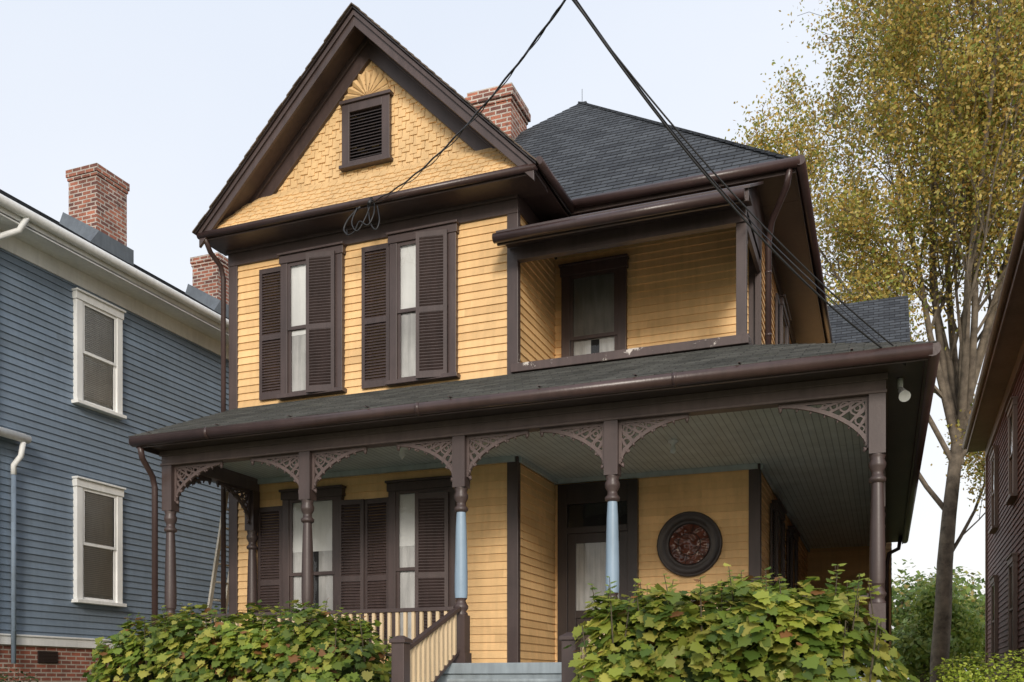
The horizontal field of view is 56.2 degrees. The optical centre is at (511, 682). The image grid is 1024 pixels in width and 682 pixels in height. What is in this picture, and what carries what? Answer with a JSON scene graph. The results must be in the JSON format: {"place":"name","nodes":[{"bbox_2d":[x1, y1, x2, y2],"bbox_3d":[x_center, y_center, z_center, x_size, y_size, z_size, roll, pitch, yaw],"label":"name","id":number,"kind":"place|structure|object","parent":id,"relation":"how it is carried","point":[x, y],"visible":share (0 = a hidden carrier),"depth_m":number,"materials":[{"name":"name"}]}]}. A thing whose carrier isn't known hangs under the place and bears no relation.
{"place":"outdoors","nodes":[
{"label":"outdoors","id":0,"kind":"place"},
{"bbox_2d":[447,679,561,681],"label":"porch steps","id":1,"kind":"structure","parent":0,"point":[504,680],"depth_m":10.89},
{"bbox_2d":[0,0,1023,676],"label":"sky","id":2,"kind":"structure","parent":0,"point":[169,97],"materials":[{"name":"white"}]},
{"bbox_2d":[399,439,677,458],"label":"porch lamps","id":3,"kind":"object","parent":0,"point":[673,442],"visible":0.91,"depth_m":12.67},
{"bbox_2d":[219,402,871,548],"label":"porch ceiling","id":4,"kind":"structure","parent":0,"point":[816,465],"depth_m":13.64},
{"bbox_2d":[258,456,809,551],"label":"porch ceiling trim","id":5,"kind":"structure","parent":4,"relation":"attached to","point":[531,466],"depth_m":14.40,"materials":[{"name":"wood"}]},
{"bbox_3d":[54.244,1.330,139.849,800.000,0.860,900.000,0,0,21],"label":"ground","id":6,"kind":"structure","parent":0,"visible":0},
{"bbox_2d":[0,666,38,681],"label":"dark shrub","id":7,"kind":"object","parent":6,"relation":"on","point":[16,670],"visible":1,"depth_m":13.18,"materials":[{"name":"green plant"}]},
{"bbox_2d":[0,644,124,681],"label":"brick foundation","id":8,"kind":"object","parent":6,"relation":"on","point":[73,664],"depth_m":15.99,"materials":[{"name":"red brick"}]},
{"bbox_2d":[37,651,57,662],"bbox_3d":[-7.730,-0.420,15.976,0.028,0.200,0.400,0,0,21],"label":"crawlspace vent","id":9,"kind":"object","parent":8,"relation":"attached to","point":[47,656],"visible":1,"depth_m":15.96,"materials":[{"name":"black metal"}]},
{"bbox_2d":[205,491,228,637],"bbox_3d":[-4.841,-1.350,15.821,0.864,4.506,0.475,0,0,21],"label":"wooden ladder","id":10,"kind":"object","parent":6,"relation":"on","point":[214,574],"visible":0.23,"depth_m":15.60,"materials":[{"name":"brown wood"}]},
{"bbox_2d":[82,597,392,681],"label":"hydrangea bush","id":11,"kind":"object","parent":6,"relation":"on","point":[319,649],"visible":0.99,"depth_m":10.93,"materials":[{"name":"green plant"}]},
{"bbox_2d":[162,392,886,662],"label":"porch posts","id":12,"kind":"object","parent":6,"relation":"on","point":[876,479],"visible":0.74,"depth_m":11.68,"materials":[{"name":"brown wood"}]},
{"bbox_2d":[188,605,822,681],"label":"balusters","id":13,"kind":"object","parent":12,"relation":"on","point":[431,654],"visible":0.23,"depth_m":11.32,"materials":[{"name":"beige paint"}]},
{"bbox_2d":[174,396,868,523],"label":"porch brackets","id":14,"kind":"object","parent":12,"relation":"attached to","point":[181,473],"visible":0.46,"depth_m":11.62,"materials":[{"name":"brown wood"}]},
{"bbox_2d":[159,372,887,545],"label":"porch beam","id":15,"kind":"structure","parent":12,"relation":"on","point":[741,399],"depth_m":11.34,"materials":[{"name":"brown wood"}]},
{"bbox_2d":[136,358,927,543],"bbox_3d":[1.923,-3.745,17.381,9.795,1.190,13.400,0,0,21],"label":"porch eave","id":16,"kind":"object","parent":15,"relation":"on","point":[903,421],"visible":0.56,"depth_m":11.45,"materials":[{"name":"brown wood"}]},
{"bbox_2d":[195,593,868,681],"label":"porch rails","id":17,"kind":"object","parent":12,"relation":"attached to","point":[402,647],"visible":0.49,"depth_m":10.24,"materials":[{"name":"brown wood"}]},
{"bbox_2d":[128,341,937,436],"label":"porch roof","id":18,"kind":"structure","parent":12,"relation":"on","point":[684,361],"depth_m":11.98,"materials":[{"name":"grey"}]},
{"bbox_2d":[455,501,618,597],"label":"porch post shafts","id":19,"kind":"object","parent":12,"relation":"attached to","point":[611,569],"visible":0.96,"depth_m":11.05,"materials":[{"name":"blue wood"}]},
{"bbox_2d":[496,181,763,344],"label":"balcony roof and post","id":20,"kind":"structure","parent":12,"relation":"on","point":[659,227],"depth_m":12.84,"materials":[{"name":"brown wood"}]},
{"bbox_2d":[897,378,910,401],"bbox_3d":[4.090,-3.055,10.005,0.127,0.289,0.242,0,0,21],"label":"flood lamp","id":21,"kind":"object","parent":12,"relation":"attached to","point":[904,395],"visible":1,"depth_m":9.94,"materials":[{"name":"white glass"}]},
{"bbox_2d":[563,563,919,681],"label":"hydrangea bush","id":22,"kind":"object","parent":6,"relation":"on","point":[778,632],"visible":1,"depth_m":8.04,"materials":[{"name":"green plant"}]},
{"bbox_2d":[718,0,1023,681],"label":"autumn tree","id":23,"kind":"object","parent":6,"relation":"on","point":[981,137],"visible":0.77,"depth_m":29.91,"materials":[{"name":"yellow plant"}]},
{"bbox_2d":[891,559,984,681],"bbox_3d":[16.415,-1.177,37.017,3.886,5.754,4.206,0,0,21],"label":"green tree","id":24,"kind":"object","parent":6,"relation":"on","point":[912,644],"visible":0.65,"depth_m":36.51,"materials":[{"name":"green plant"}]},
{"bbox_2d":[923,649,1023,681],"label":"boxwood hedge","id":25,"kind":"object","parent":6,"relation":"on","point":[962,677],"visible":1,"depth_m":10.28,"materials":[{"name":"green plant"}]},
{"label":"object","id":26,"kind":"object","parent":6,"relation":"on","visible":0},
{"bbox_2d":[0,248,228,638],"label":"clapboard walls","id":27,"kind":"structure","parent":26,"relation":"attached to","point":[170,378],"depth_m":16.48,"materials":[{"name":"blue wood"}]},
{"bbox_2d":[0,427,31,474],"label":"side gutter","id":28,"kind":"object","parent":27,"relation":"attached to","point":[23,438],"visible":1,"depth_m":15.20,"materials":[{"name":"white paint"}]},
{"bbox_2d":[11,474,15,663],"bbox_3d":[-7.923,-1.800,15.247,0.074,3.000,0.074,0,0,21],"label":"downspout","id":29,"kind":"object","parent":28,"relation":"attached to","point":[13,568],"visible":1,"depth_m":15.21,"materials":[{"name":"white metal"}]},
{"bbox_2d":[71,287,126,606],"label":"window casings","id":30,"kind":"object","parent":27,"relation":"attached to","point":[80,297],"depth_m":16.61,"materials":[{"name":"white wood"}]},
{"bbox_2d":[84,306,111,595],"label":"blind slats","id":31,"kind":"object","parent":30,"relation":"attached to","point":[95,582],"visible":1,"depth_m":16.97,"materials":[{"name":"white paint"}]},
{"bbox_2d":[84,308,113,599],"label":"window blinds","id":32,"kind":"object","parent":30,"relation":"attached to","point":[112,507],"depth_m":17.03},
{"bbox_2d":[83,302,116,602],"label":"window sashes","id":33,"kind":"object","parent":30,"relation":"attached to","point":[114,365],"depth_m":17.12,"materials":[{"name":"white wood"}]},
{"bbox_2d":[0,193,228,648],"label":"white trim","id":34,"kind":"structure","parent":26,"relation":"attached to","point":[30,236],"depth_m":16.61,"materials":[{"name":"paint"}]},
{"bbox_2d":[0,189,228,319],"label":"shingle roof","id":35,"kind":"structure","parent":26,"relation":"on","point":[22,203],"depth_m":19.56,"materials":[{"name":"stone"}]},
{"bbox_2d":[59,212,228,317],"bbox_3d":[-8.104,-9.250,21.871,0.970,1.100,5.220,0,0,21],"label":"chimney flashing","id":36,"kind":"object","parent":35,"relation":"on","point":[104,241],"visible":0.36,"depth_m":20.00,"materials":[{"name":"grey metal"}]},
{"bbox_2d":[66,163,228,304],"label":"brick chimneys","id":37,"kind":"object","parent":35,"relation":"on","point":[98,193],"visible":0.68,"depth_m":20.06,"materials":[{"name":"red brick"}]},
{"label":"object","id":38,"kind":"object","parent":6,"relation":"on","visible":0},
{"bbox_2d":[987,360,1023,681],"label":"clapboard walls","id":39,"kind":"structure","parent":38,"relation":"attached to","point":[1006,539],"depth_m":22.57,"materials":[{"name":"brown wood"}]},
{"bbox_2d":[962,201,1023,681],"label":"eave trim","id":40,"kind":"structure","parent":39,"relation":"attached to","point":[1002,361],"depth_m":20.36,"materials":[{"name":"brown wood"}]},
{"bbox_2d":[988,396,1017,661],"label":"window casings","id":41,"kind":"object","parent":39,"relation":"attached to","point":[1011,498],"depth_m":21.17,"materials":[{"name":"brown wood"}]},
{"bbox_2d":[992,408,1012,658],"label":"window sashes","id":42,"kind":"object","parent":41,"relation":"in","point":[1010,458],"depth_m":21.14,"materials":[{"name":"brown wood"}]},
{"bbox_2d":[993,412,1012,656],"bbox_3d":[10.934,-3.235,21.009,0.022,5.170,9.240,0,0,22],"label":"window glass","id":43,"kind":"object","parent":42,"relation":"in","point":[1011,567],"visible":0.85,"depth_m":21.04,"materials":[{"name":"grey glass"}]},
{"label":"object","id":44,"kind":"object","parent":6,"relation":"on","visible":0},
{"bbox_2d":[224,41,909,342],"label":"roof","id":45,"kind":"structure","parent":44,"relation":"on","point":[582,150],"depth_m":16.00,"materials":[{"name":"stone"}]},
{"bbox_2d":[198,9,546,252],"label":"gable rake boards","id":46,"kind":"object","parent":45,"relation":"attached to","point":[358,43],"visible":0.92,"depth_m":14.28,"materials":[{"name":"brown wood"}]},
{"bbox_2d":[192,2,538,233],"bbox_3d":[-2.259,-8.367,13.920,5.654,2.843,0.277,0,0,21],"label":"rake shingle edge","id":47,"kind":"object","parent":46,"relation":"attached to","point":[338,21],"visible":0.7,"depth_m":13.97,"materials":[{"name":"brown wood"}]},
{"bbox_2d":[350,107,381,160],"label":"attic vent louvres","id":48,"kind":"object","parent":46,"relation":"attached to","point":[365,135],"visible":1,"depth_m":14.34,"materials":[{"name":"brown wood"}]},
{"bbox_2d":[195,5,568,234],"bbox_3d":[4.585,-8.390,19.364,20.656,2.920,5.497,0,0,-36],"label":"roof edge","id":49,"kind":"object","parent":45,"relation":"attached to","point":[352,7],"visible":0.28,"depth_m":13.91,"materials":[{"name":"brown wood"}]},
{"bbox_2d":[465,82,530,139],"bbox_3d":[-0.262,-9.560,18.363,0.970,3.120,0.970,0,0,21],"label":"brick chimney","id":50,"kind":"object","parent":45,"relation":"attached to","point":[506,110],"visible":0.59,"depth_m":17.93,"materials":[{"name":"red brick"}]},
{"bbox_2d":[578,101,788,158],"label":"ridge caps","id":51,"kind":"object","parent":45,"relation":"attached to","point":[704,135],"visible":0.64,"depth_m":15.15,"materials":[{"name":"stone"}]},
{"bbox_3d":[-3.127,-3.050,-6.403,2.200,9.700,0.309,0,0,21],"label":"utility pole","id":52,"kind":"object","parent":6,"relation":"on","visible":0},
{"bbox_2d":[343,0,905,365],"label":"power lines","id":53,"kind":"object","parent":52,"relation":"attached to","point":[633,80],"visible":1,"depth_m":9.02,"materials":[{"name":"black rubber"}]},
{"bbox_3d":[1.706,0.362,17.894,9.660,1.176,13.400,0,0,21],"label":"brick foundation","id":54,"kind":"object","parent":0,"visible":0},
{"bbox_2d":[372,662,888,681],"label":"porch floor","id":55,"kind":"structure","parent":54,"relation":"on","point":[539,670],"depth_m":11.22,"materials":[{"name":"paint"}]},
{"bbox_2d":[238,215,891,670],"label":"clapboard walls","id":56,"kind":"structure","parent":55,"relation":"on","point":[680,289],"depth_m":14.40,"materials":[{"name":"yellow wood"}]},
{"bbox_2d":[215,61,515,228],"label":"gable shingles","id":57,"kind":"object","parent":56,"relation":"attached to","point":[317,178],"visible":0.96,"depth_m":14.17,"materials":[{"name":"yellow wood"}]},
{"bbox_2d":[345,70,389,99],"bbox_3d":[-2.163,-8.944,14.335,0.745,0.358,0.075,0,0,21],"label":"gable sunburst","id":58,"kind":"object","parent":57,"relation":"attached to","point":[356,84],"visible":1,"depth_m":14.32,"materials":[{"name":"yellow wood"}]},
{"bbox_2d":[208,168,825,662],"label":"eave trim","id":59,"kind":"structure","parent":56,"relation":"attached to","point":[524,196],"depth_m":14.05,"materials":[{"name":"brown wood"}]},
{"bbox_2d":[129,154,940,650],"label":"gutters","id":60,"kind":"object","parent":56,"relation":"attached to","point":[931,352],"visible":0.94,"depth_m":12.67,"materials":[{"name":"paint"}]},
{"bbox_2d":[276,219,799,651],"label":"window casings","id":61,"kind":"object","parent":56,"relation":"attached to","point":[620,263],"depth_m":14.55,"materials":[{"name":"brown wood"}]},
{"bbox_2d":[258,229,448,644],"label":"shutters","id":62,"kind":"object","parent":61,"relation":"attached to","point":[431,549],"visible":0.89,"depth_m":14.39,"materials":[{"name":"paint"}]},
{"bbox_2d":[291,244,444,552],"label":"window shades","id":63,"kind":"object","parent":61,"relation":"attached to","point":[322,526],"depth_m":14.68,"materials":[{"name":"white fabric"}]},
{"bbox_2d":[297,334,598,619],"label":"dark interiors","id":64,"kind":"object","parent":61,"relation":"attached to","point":[594,346],"visible":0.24,"depth_m":14.77,"materials":[{"name":"black"}]},
{"bbox_2d":[292,312,613,638],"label":"lace curtains","id":65,"kind":"object","parent":61,"relation":"attached to","point":[408,369],"visible":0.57,"depth_m":14.67,"materials":[{"name":"white fabric"}]},
{"bbox_2d":[288,240,796,621],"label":"window sashes","id":66,"kind":"object","parent":61,"relation":"attached to","point":[400,311],"depth_m":14.75,"materials":[{"name":"wood"}]},
{"bbox_2d":[778,317,795,587],"bbox_3d":[1.876,-3.500,16.113,2.782,5.900,10.546,0,0,62],"label":"window glass","id":67,"kind":"object","parent":66,"relation":"in","point":[780,527],"visible":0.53,"depth_m":16.56,"materials":[{"name":"black glass"}]},
{"bbox_2d":[573,273,613,341],"bbox_3d":[1.278,-5.843,14.910,0.760,1.035,0.001,0,0,21],"label":"balcony door screen","id":68,"kind":"object","parent":61,"relation":"attached to","point":[593,304],"visible":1,"depth_m":14.91,"materials":[{"name":"grey fabric"}]},
{"bbox_2d":[770,293,790,588],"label":"side shutters","id":69,"kind":"object","parent":61,"relation":"attached to","point":[772,506],"visible":0.24,"depth_m":16.01,"materials":[{"name":"paint"}]},
{"bbox_2d":[558,479,638,661],"bbox_3d":[1.327,-1.665,14.870,1.280,2.870,0.110,0,0,21],"label":"front door","id":70,"kind":"structure","parent":56,"relation":"attached to","point":[569,615],"depth_m":14.91,"materials":[{"name":"brown wood"}]},
{"bbox_2d":[576,542,618,610],"bbox_3d":[1.333,-1.645,14.884,0.700,1.050,0.009,0,0,21],"label":"door curtain","id":71,"kind":"object","parent":70,"relation":"hanging from","point":[590,563],"depth_m":14.93,"materials":[{"name":"white fabric"}]},
{"bbox_2d":[569,501,626,526],"bbox_3d":[1.338,-2.600,14.898,0.960,0.360,0.001,0,0,21],"label":"transom interior","id":72,"kind":"object","parent":70,"relation":"attached to","point":[582,515],"visible":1,"depth_m":14.93,"materials":[{"name":"black glass"}]},
{"bbox_2d":[511,333,752,373],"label":"balcony sill","id":73,"kind":"structure","parent":56,"relation":"attached to","point":[656,350],"depth_m":12.86,"materials":[{"name":"wood"}]},
{"bbox_2d":[657,511,722,576],"bbox_3d":[2.656,-2.070,14.370,0.980,0.980,0.085,0,0,21],"label":"round window frame","id":74,"kind":"object","parent":56,"relation":"attached to","point":[671,526],"visible":1,"depth_m":14.35,"materials":[{"name":"brown wood"}]},
{"bbox_2d":[670,524,708,563],"bbox_3d":[2.657,-2.070,14.372,0.620,0.620,0.020,0,0,21],"label":"stained glass","id":75,"kind":"object","parent":74,"relation":"in","point":[688,544],"visible":1,"depth_m":14.37,"materials":[{"name":"glass"}]},
{"bbox_2d":[671,525,708,561],"bbox_3d":[2.656,-2.070,14.370,0.575,0.587,0.020,0,0,21],"label":"window leading","id":76,"kind":"object","parent":74,"relation":"attached to","point":[698,549],"depth_m":14.36,"materials":[{"name":"black metal"}]}
]}

